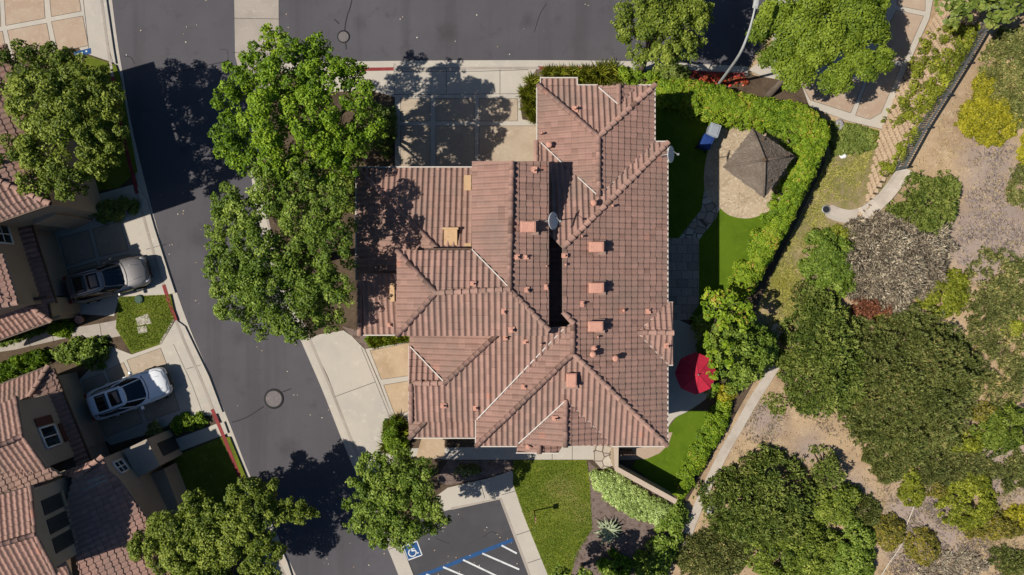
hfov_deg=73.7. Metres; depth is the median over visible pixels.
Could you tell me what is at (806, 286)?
bush
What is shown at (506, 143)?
driveway panel
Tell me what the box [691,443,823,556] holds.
shrub
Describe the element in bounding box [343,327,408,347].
flower bed
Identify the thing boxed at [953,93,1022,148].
shrub
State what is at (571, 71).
grass clump
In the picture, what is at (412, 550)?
parking marking
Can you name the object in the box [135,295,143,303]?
valve box
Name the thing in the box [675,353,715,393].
patio umbrella
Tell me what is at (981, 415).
ground cover
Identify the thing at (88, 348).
shrub
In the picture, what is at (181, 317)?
gutter
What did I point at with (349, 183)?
shrub
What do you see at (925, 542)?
bush
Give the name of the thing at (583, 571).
garden tree
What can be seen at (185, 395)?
driveway
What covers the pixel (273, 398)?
manhole cover
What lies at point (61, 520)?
window
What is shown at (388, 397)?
pavement joint
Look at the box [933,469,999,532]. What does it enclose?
bush
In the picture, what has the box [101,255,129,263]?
driveway panel
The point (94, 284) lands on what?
parked car
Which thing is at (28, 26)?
pavement joint
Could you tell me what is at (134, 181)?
painted kerb
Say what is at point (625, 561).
shrub
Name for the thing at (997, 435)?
bush
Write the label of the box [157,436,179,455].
door
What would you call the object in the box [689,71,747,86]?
rose bed
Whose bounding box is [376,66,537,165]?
driveway
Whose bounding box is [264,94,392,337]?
flower bed
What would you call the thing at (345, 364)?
driveway
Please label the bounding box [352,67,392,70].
painted kerb
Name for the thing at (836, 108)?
pavement joint
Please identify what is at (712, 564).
shrub
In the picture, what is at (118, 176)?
lawn
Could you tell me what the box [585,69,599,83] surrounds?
grass clump
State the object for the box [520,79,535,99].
grass clump
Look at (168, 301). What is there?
painted kerb
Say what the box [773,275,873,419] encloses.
shrub
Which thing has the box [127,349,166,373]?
driveway panel
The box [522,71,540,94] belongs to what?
grass clump
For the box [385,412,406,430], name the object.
grass clump
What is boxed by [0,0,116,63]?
driveway
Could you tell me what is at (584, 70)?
grass clump
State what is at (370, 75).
sidewalk
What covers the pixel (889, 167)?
creeper
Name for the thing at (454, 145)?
driveway panel
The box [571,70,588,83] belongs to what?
grass clump
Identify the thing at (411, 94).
pavement joint
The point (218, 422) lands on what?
painted kerb
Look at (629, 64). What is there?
gutter
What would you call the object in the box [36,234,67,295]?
garage door
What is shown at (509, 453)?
path
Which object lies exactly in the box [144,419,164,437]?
shrub
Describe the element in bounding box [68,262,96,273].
driveway panel
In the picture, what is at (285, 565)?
sidewalk
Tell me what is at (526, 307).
apartment house
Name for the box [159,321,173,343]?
sidewalk
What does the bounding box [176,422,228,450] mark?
sidewalk
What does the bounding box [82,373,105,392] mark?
driveway panel
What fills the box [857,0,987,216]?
retaining wall
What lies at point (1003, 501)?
dry straw
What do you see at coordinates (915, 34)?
pavement joint
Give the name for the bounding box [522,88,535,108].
grass clump
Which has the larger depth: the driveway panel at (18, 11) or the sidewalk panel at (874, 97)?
the sidewalk panel at (874, 97)
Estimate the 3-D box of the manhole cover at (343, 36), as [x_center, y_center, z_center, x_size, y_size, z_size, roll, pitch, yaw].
[-9.867,-14.695,39.987,0.768,0.018,0.768,0,90,0]
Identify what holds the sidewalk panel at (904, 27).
on the sidewalk at (875, 122)
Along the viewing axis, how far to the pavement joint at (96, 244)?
39.88 m
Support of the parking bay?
on the yard at (702, 405)
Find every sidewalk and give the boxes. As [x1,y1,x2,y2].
[99,185,136,200]
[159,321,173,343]
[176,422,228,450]
[249,554,291,574]
[317,71,375,91]
[388,547,412,574]
[436,471,547,574]
[748,0,932,129]
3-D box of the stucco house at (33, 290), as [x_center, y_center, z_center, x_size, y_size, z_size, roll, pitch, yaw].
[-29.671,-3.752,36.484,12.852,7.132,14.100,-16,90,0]
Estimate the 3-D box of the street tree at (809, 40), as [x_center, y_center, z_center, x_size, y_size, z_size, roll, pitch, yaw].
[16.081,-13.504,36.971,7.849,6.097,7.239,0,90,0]
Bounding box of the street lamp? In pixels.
[716,0,759,84]
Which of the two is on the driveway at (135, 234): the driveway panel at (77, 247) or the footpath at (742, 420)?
the driveway panel at (77, 247)
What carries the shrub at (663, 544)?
on the flower bed at (635, 535)
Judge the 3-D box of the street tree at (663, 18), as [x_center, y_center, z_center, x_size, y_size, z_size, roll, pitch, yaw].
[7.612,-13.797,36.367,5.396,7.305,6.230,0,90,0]
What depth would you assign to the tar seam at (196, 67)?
39.99 m
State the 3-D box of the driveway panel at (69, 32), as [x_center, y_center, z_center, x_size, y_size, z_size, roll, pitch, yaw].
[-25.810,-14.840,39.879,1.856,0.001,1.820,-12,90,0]
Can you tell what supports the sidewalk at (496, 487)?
on the yard at (702, 405)
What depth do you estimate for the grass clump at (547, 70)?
39.65 m
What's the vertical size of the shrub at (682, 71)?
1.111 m
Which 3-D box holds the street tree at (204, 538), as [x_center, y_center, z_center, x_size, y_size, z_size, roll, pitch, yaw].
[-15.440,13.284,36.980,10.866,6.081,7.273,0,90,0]
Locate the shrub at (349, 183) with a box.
[326,172,354,214]
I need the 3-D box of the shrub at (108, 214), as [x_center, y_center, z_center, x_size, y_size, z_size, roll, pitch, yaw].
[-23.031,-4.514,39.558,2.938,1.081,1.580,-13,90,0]
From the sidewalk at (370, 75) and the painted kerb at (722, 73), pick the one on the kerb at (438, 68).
the painted kerb at (722, 73)
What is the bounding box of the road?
[112,0,770,574]
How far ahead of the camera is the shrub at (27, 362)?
39.41 m
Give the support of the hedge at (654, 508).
on the flower bed at (635, 535)
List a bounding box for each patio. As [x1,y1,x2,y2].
[416,439,444,457]
[618,432,671,459]
[668,238,698,319]
[668,320,714,425]
[704,123,795,218]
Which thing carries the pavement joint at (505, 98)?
on the driveway panel at (497, 109)
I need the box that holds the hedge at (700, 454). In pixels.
[673,399,732,499]
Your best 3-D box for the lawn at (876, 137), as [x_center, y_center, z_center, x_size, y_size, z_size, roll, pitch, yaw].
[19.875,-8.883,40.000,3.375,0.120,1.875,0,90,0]
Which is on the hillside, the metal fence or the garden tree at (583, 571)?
the metal fence
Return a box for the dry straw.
[683,6,1023,574]
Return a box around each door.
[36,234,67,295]
[65,388,105,447]
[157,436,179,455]
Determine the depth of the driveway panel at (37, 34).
39.88 m
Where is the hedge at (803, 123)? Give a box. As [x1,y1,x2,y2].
[656,78,830,299]
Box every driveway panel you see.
[0,31,3,44]
[4,0,44,24]
[7,23,49,59]
[50,0,80,15]
[52,16,87,49]
[60,231,94,265]
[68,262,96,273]
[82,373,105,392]
[93,222,127,255]
[98,408,142,436]
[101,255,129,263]
[107,363,129,381]
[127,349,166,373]
[144,390,178,420]
[371,343,408,378]
[384,381,412,413]
[401,99,429,120]
[401,126,429,165]
[436,99,473,120]
[436,126,473,165]
[479,99,516,120]
[479,126,535,160]
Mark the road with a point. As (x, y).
(294, 444)
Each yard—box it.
[0,48,267,574]
[258,67,826,574]
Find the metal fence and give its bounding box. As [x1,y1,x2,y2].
[895,4,1001,170]
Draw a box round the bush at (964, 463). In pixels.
[910,446,1007,490]
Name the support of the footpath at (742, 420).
on the ground at (802, 439)
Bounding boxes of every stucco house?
[0,43,101,340]
[0,365,192,574]
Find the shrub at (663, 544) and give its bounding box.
[633,499,691,574]
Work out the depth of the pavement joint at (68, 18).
39.88 m
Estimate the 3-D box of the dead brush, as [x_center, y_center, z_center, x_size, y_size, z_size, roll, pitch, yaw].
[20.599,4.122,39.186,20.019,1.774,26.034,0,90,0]
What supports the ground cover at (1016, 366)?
on the ground at (802, 439)
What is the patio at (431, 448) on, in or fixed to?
on the yard at (702, 405)
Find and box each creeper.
[875,159,897,176]
[891,140,907,161]
[903,126,920,145]
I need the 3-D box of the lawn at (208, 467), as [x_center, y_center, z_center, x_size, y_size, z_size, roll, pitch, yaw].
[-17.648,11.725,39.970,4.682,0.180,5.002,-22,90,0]
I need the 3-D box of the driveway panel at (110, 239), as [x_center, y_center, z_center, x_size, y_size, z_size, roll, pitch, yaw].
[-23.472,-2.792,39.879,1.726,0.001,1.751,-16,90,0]
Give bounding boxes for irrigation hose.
[881,507,913,574]
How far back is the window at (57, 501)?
34.02 m
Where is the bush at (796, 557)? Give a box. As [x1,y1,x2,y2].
[741,517,850,574]
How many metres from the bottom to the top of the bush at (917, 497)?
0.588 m
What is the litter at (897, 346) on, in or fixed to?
on the ground at (802, 439)
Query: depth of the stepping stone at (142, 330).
39.85 m
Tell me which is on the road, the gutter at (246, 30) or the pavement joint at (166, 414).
the gutter at (246, 30)
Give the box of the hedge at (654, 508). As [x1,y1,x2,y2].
[588,467,672,526]
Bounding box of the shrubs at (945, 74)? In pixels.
[881,22,980,127]
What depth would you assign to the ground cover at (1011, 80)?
37.55 m
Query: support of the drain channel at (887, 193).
on the ground at (802, 439)
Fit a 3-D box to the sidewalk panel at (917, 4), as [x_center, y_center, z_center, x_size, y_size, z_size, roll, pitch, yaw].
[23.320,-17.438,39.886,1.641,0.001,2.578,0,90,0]
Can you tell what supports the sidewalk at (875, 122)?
on the ground at (802, 439)
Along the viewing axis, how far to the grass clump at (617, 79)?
39.65 m
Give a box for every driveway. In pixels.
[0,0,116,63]
[53,187,175,315]
[79,321,222,444]
[304,330,392,471]
[365,343,407,421]
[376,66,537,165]
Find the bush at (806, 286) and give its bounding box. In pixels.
[790,279,818,319]
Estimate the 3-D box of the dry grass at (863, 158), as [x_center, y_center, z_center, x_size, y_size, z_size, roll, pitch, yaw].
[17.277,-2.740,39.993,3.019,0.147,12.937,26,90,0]
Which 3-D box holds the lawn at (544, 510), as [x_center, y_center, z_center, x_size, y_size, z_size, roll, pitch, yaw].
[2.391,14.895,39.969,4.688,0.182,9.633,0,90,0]
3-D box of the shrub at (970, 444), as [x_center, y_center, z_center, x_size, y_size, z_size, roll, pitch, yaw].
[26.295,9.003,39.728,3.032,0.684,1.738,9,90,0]
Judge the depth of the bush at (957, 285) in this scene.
39.51 m
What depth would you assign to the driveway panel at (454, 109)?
39.88 m
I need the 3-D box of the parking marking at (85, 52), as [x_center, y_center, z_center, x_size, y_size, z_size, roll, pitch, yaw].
[-25.064,-13.717,39.874,1.012,0.001,0.325,-13,90,0]
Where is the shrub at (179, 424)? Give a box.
[169,411,208,434]
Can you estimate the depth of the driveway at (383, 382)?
39.88 m
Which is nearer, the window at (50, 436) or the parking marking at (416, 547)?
the window at (50, 436)
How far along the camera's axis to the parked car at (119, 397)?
38.74 m
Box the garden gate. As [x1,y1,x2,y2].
[619,449,635,455]
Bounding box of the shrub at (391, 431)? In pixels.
[381,414,409,456]
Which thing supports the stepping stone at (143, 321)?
on the lawn at (134, 320)
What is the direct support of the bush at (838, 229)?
on the ground at (802, 439)
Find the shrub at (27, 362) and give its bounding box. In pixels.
[0,347,51,383]
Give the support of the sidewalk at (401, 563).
on the yard at (702, 405)
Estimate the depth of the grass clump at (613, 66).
39.59 m
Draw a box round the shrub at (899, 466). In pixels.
[861,425,916,484]
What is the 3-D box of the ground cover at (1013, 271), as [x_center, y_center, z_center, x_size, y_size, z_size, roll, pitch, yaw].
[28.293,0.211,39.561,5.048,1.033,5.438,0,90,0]
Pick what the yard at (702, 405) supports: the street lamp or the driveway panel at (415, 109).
the street lamp
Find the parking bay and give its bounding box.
[399,500,527,574]
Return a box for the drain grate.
[822,205,830,213]
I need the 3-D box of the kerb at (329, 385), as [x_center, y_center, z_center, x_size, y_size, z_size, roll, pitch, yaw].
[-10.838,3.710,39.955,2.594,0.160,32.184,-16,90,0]
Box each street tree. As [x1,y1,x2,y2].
[0,38,129,201]
[126,475,319,574]
[201,156,358,344]
[207,22,388,188]
[341,444,451,552]
[610,0,714,74]
[745,0,896,96]
[933,0,1023,29]
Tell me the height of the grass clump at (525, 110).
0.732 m
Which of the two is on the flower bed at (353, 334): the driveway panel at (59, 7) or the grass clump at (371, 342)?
the grass clump at (371, 342)
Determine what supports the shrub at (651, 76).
on the flower bed at (639, 82)
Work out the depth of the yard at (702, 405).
39.90 m
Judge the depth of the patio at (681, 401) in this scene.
39.88 m
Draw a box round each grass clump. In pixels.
[367,336,374,347]
[373,336,387,347]
[376,440,391,456]
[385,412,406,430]
[387,336,397,345]
[389,424,408,440]
[397,336,408,342]
[516,83,534,101]
[519,99,535,118]
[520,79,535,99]
[520,95,534,109]
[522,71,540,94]
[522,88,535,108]
[527,110,535,123]
[537,63,557,76]
[552,61,568,76]
[565,63,583,76]
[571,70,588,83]
[574,61,595,83]
[582,59,611,83]
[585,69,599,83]
[596,66,614,84]
[598,57,619,84]
[610,67,623,84]
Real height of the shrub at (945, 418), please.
2.957 m
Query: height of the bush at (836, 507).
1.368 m
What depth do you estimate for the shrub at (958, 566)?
39.84 m
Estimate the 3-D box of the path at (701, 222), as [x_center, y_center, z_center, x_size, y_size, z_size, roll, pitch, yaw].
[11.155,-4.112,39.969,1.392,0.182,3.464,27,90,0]
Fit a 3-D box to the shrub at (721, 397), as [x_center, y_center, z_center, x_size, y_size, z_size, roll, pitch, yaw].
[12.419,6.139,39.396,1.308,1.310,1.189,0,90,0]
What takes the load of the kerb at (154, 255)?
on the road
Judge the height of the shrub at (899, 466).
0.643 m
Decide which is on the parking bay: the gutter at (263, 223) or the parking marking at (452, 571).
the parking marking at (452, 571)
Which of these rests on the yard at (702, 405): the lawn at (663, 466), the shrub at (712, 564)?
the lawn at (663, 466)
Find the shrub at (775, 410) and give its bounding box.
[760,392,789,418]
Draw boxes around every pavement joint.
[4,1,44,25]
[7,23,51,53]
[51,16,87,47]
[59,230,95,265]
[92,222,127,256]
[143,390,179,420]
[370,343,405,379]
[384,381,405,414]
[394,94,428,94]
[400,98,429,120]
[400,126,400,165]
[436,98,473,98]
[479,98,517,120]
[804,77,862,112]
[855,66,899,119]
[874,10,923,61]
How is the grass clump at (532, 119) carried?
on the yard at (702, 405)
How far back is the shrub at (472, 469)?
39.77 m
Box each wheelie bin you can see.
[695,133,714,152]
[705,122,721,137]
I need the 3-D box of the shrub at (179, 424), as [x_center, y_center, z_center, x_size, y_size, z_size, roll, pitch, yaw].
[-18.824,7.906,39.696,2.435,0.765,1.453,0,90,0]
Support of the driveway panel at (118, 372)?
on the driveway at (185, 395)
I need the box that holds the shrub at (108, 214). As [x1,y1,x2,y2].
[90,195,139,224]
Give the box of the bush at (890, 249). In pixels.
[819,208,960,318]
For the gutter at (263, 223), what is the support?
on the road
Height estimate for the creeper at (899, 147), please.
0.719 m
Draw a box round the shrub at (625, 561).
[596,547,633,574]
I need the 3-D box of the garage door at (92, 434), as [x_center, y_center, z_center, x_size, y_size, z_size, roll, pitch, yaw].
[-24.405,7.434,38.850,0.060,2.100,3.400,-22,90,0]
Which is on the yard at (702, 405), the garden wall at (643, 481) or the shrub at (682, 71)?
the garden wall at (643, 481)
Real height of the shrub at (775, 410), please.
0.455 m
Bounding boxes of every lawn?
[75,55,136,190]
[116,294,174,353]
[164,437,253,514]
[513,460,591,574]
[632,410,722,497]
[656,87,791,319]
[827,120,879,151]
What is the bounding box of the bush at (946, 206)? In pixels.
[885,169,962,235]
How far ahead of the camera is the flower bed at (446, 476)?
39.88 m
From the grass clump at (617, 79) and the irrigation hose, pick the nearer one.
the grass clump at (617, 79)
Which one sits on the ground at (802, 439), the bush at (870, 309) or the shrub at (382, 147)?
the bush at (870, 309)
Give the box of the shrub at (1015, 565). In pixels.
[987,543,1023,574]
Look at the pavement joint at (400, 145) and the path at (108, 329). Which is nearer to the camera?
the pavement joint at (400, 145)
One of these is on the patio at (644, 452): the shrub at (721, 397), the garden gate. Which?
the garden gate
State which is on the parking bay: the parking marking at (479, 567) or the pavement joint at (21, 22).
the parking marking at (479, 567)
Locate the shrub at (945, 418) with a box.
[821,302,991,466]
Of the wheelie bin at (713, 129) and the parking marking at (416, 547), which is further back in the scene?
the parking marking at (416, 547)
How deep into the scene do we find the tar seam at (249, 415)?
39.99 m
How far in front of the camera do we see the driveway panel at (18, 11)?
39.88 m
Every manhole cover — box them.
[264,388,283,408]
[337,30,349,42]
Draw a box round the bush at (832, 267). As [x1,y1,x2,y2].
[796,227,858,307]
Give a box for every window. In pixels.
[0,225,13,244]
[38,423,62,448]
[41,490,66,514]
[46,509,71,534]
[52,527,77,553]
[112,458,129,473]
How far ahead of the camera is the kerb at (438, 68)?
39.88 m
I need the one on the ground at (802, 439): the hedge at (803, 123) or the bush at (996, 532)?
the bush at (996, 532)
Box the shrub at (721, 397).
[715,384,737,402]
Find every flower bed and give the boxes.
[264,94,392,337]
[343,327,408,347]
[436,460,511,484]
[520,69,752,106]
[572,461,677,574]
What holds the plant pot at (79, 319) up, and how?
on the yard at (118, 342)
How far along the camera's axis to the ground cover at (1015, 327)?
39.69 m
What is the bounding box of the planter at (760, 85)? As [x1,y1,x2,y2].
[741,74,808,104]
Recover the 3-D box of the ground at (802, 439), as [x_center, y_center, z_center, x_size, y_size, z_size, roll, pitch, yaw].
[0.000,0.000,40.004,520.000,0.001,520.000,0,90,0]
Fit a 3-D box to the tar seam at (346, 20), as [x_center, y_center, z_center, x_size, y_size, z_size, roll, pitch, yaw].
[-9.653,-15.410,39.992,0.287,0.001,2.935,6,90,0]
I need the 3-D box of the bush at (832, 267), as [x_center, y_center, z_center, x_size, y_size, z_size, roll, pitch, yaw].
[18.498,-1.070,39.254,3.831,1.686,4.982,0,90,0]
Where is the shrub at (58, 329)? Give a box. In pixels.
[46,319,75,337]
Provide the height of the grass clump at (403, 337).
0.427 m
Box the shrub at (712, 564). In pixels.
[673,525,755,574]
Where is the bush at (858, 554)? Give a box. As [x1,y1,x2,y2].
[813,515,876,574]
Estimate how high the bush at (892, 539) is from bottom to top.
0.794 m
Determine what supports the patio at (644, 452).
on the yard at (702, 405)
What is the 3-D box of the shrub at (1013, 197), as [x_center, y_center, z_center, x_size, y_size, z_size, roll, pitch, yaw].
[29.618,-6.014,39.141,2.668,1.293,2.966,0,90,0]
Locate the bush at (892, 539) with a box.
[872,511,906,551]
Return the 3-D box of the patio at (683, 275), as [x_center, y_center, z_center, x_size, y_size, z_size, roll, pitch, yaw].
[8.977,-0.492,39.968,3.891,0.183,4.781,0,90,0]
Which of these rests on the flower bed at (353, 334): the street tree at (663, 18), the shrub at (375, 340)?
the shrub at (375, 340)
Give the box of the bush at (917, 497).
[896,466,925,508]
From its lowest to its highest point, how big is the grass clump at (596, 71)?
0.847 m
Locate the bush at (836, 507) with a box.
[809,480,862,526]
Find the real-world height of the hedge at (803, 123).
2.141 m
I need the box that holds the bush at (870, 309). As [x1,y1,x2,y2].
[850,296,893,320]
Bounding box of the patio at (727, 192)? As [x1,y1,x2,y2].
[704,123,795,218]
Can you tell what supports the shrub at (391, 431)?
on the yard at (702, 405)
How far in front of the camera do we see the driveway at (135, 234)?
39.88 m
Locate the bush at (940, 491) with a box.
[923,480,949,498]
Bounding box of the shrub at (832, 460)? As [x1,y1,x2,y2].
[808,444,847,493]
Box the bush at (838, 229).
[829,223,860,245]
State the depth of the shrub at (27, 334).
39.70 m
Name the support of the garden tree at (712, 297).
on the yard at (702, 405)
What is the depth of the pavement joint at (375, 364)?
39.87 m
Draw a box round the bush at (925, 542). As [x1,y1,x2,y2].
[902,526,940,565]
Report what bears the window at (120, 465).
in the stucco house at (79, 495)
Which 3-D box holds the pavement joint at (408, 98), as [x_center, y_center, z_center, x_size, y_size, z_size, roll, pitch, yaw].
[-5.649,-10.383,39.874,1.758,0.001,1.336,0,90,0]
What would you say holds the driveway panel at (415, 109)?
on the driveway at (476, 84)
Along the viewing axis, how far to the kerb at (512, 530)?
39.87 m
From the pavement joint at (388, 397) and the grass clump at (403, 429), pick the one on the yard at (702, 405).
the grass clump at (403, 429)
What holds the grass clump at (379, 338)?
on the flower bed at (353, 334)
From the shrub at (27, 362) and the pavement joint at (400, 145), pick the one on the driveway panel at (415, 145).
the pavement joint at (400, 145)
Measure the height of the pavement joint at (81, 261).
0.001 m
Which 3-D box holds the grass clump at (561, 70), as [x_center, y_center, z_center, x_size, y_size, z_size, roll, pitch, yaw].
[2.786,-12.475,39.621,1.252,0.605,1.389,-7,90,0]
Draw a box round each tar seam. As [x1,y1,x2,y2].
[170,62,221,73]
[232,406,263,422]
[344,0,351,48]
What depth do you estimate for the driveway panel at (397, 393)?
39.88 m
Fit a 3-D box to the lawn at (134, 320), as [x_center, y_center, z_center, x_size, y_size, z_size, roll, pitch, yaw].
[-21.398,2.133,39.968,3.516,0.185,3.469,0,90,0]
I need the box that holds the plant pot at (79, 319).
[75,316,84,322]
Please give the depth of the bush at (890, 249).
38.59 m
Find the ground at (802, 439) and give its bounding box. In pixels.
[668,0,1023,574]
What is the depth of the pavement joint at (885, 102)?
39.88 m
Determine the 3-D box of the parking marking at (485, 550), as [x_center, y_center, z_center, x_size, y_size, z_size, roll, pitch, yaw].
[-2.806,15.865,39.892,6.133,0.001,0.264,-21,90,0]
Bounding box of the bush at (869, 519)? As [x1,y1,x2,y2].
[851,492,882,529]
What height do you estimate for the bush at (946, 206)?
2.236 m
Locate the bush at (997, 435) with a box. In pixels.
[969,401,1023,455]
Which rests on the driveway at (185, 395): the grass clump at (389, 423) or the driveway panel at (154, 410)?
the driveway panel at (154, 410)
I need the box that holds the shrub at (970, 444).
[935,428,984,452]
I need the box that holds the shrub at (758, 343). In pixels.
[689,312,778,398]
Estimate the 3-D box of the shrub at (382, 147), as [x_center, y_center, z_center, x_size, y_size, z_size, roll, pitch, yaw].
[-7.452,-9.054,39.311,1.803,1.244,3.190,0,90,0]
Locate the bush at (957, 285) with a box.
[915,267,969,318]
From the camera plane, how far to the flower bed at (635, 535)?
39.88 m
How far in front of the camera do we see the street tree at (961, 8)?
34.76 m
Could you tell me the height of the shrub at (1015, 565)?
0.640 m
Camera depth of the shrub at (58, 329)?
39.58 m
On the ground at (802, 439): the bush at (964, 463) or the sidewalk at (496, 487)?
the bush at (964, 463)
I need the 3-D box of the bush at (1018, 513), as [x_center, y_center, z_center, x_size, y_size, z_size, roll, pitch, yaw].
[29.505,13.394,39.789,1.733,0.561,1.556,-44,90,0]
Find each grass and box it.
[756,151,871,332]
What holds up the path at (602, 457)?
on the yard at (702, 405)
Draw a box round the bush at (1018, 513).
[1001,503,1023,532]
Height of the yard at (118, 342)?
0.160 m
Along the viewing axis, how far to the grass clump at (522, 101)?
39.60 m
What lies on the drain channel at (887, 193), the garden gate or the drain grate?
the drain grate
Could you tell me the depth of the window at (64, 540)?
33.94 m
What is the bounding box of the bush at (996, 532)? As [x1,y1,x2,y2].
[964,509,1023,540]
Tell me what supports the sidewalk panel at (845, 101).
on the sidewalk at (875, 122)
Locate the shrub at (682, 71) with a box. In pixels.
[652,63,691,81]
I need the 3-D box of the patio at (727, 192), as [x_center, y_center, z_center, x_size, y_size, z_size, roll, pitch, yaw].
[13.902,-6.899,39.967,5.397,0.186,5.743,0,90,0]
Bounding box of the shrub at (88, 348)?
[49,335,111,371]
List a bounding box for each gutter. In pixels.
[107,0,295,574]
[234,0,278,73]
[249,83,394,552]
[282,60,747,72]
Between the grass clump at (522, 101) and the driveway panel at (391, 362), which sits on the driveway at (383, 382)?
the driveway panel at (391, 362)
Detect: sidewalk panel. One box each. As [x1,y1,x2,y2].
[802,78,862,112]
[856,66,899,118]
[875,11,922,60]
[897,0,924,10]
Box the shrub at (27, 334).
[0,327,44,346]
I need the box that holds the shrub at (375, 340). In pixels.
[364,336,409,347]
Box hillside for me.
[861,0,1023,268]
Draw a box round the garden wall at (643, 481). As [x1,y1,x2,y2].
[610,445,676,503]
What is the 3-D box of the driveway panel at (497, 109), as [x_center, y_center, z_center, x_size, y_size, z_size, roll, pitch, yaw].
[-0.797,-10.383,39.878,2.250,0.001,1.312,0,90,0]
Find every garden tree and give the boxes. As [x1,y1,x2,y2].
[551,562,615,574]
[700,286,756,390]
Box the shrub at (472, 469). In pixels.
[454,463,482,476]
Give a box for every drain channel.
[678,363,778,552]
[825,165,911,222]
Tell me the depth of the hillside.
38.93 m
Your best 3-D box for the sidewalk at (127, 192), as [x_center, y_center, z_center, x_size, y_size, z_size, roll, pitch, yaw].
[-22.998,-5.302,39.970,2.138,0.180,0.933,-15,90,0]
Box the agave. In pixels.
[591,516,622,545]
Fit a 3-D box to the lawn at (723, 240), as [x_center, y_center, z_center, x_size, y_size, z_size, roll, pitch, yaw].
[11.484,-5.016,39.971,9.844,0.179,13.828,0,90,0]
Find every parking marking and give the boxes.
[74,48,90,54]
[403,541,421,560]
[405,542,420,558]
[418,538,512,574]
[443,566,462,574]
[463,559,495,574]
[482,553,518,569]
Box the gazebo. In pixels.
[723,128,794,197]
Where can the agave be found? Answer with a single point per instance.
(608, 531)
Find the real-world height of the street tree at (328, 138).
9.312 m
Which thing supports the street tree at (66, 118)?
on the ground at (802, 439)
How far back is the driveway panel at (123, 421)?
39.88 m
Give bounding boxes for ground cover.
[960,245,1023,336]
[963,313,1023,423]
[966,400,997,421]
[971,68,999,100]
[976,24,1023,136]
[1000,320,1023,342]
[1000,448,1023,495]
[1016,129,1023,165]
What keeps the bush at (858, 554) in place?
on the ground at (802, 439)
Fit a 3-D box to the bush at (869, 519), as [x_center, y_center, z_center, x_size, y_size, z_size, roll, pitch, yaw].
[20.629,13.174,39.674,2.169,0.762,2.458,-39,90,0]
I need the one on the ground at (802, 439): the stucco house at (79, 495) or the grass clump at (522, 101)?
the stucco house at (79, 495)
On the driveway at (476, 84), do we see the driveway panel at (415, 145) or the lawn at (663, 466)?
the driveway panel at (415, 145)
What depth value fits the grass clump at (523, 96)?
39.59 m
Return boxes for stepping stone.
[135,314,150,325]
[137,326,146,333]
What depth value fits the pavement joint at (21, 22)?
39.88 m
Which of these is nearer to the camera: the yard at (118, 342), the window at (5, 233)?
the window at (5, 233)
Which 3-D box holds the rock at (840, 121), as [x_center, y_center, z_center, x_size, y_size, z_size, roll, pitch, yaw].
[19.142,-9.418,39.917,0.693,0.340,0.946,0,90,0]
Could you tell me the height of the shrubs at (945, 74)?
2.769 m
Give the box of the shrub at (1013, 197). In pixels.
[1004,162,1023,208]
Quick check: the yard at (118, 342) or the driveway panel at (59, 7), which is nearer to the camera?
the driveway panel at (59, 7)
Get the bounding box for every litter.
[126,0,588,574]
[732,121,1023,573]
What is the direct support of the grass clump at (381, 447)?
on the driveway at (345, 364)
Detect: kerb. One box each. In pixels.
[100,0,285,574]
[111,76,138,193]
[162,285,177,320]
[211,409,240,477]
[257,83,392,540]
[281,67,747,75]
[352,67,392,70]
[451,498,530,574]
[539,66,611,69]
[689,70,744,75]
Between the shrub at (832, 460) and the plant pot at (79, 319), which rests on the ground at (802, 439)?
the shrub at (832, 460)
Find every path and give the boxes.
[0,320,119,351]
[409,446,592,459]
[593,446,612,468]
[679,188,719,238]
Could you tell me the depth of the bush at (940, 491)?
39.68 m
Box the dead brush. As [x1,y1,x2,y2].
[711,140,1023,574]
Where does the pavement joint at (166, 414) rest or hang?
on the driveway panel at (154, 410)
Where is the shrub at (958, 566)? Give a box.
[913,546,991,574]
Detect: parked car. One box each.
[62,256,152,303]
[84,366,173,420]
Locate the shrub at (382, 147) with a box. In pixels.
[368,103,398,158]
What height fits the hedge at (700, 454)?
1.015 m
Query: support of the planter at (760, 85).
on the yard at (702, 405)
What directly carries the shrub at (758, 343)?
on the yard at (702, 405)
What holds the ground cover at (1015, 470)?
on the ground at (802, 439)
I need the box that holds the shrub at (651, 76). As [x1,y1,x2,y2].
[616,65,666,84]
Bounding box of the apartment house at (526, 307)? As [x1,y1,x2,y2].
[355,77,678,453]
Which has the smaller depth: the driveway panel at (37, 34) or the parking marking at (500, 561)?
the driveway panel at (37, 34)
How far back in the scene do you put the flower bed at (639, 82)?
39.88 m
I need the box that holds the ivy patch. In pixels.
[827,119,879,155]
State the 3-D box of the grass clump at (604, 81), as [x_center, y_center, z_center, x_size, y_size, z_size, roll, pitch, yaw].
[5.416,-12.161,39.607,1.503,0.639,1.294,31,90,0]
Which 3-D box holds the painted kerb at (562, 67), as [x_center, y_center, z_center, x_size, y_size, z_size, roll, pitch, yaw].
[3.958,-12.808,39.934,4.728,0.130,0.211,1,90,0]
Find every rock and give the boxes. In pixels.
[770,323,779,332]
[835,119,843,130]
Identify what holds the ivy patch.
on the lawn at (876, 137)
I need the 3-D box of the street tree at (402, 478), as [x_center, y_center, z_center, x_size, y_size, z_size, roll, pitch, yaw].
[-5.936,10.653,36.745,5.625,6.550,5.358,0,90,0]

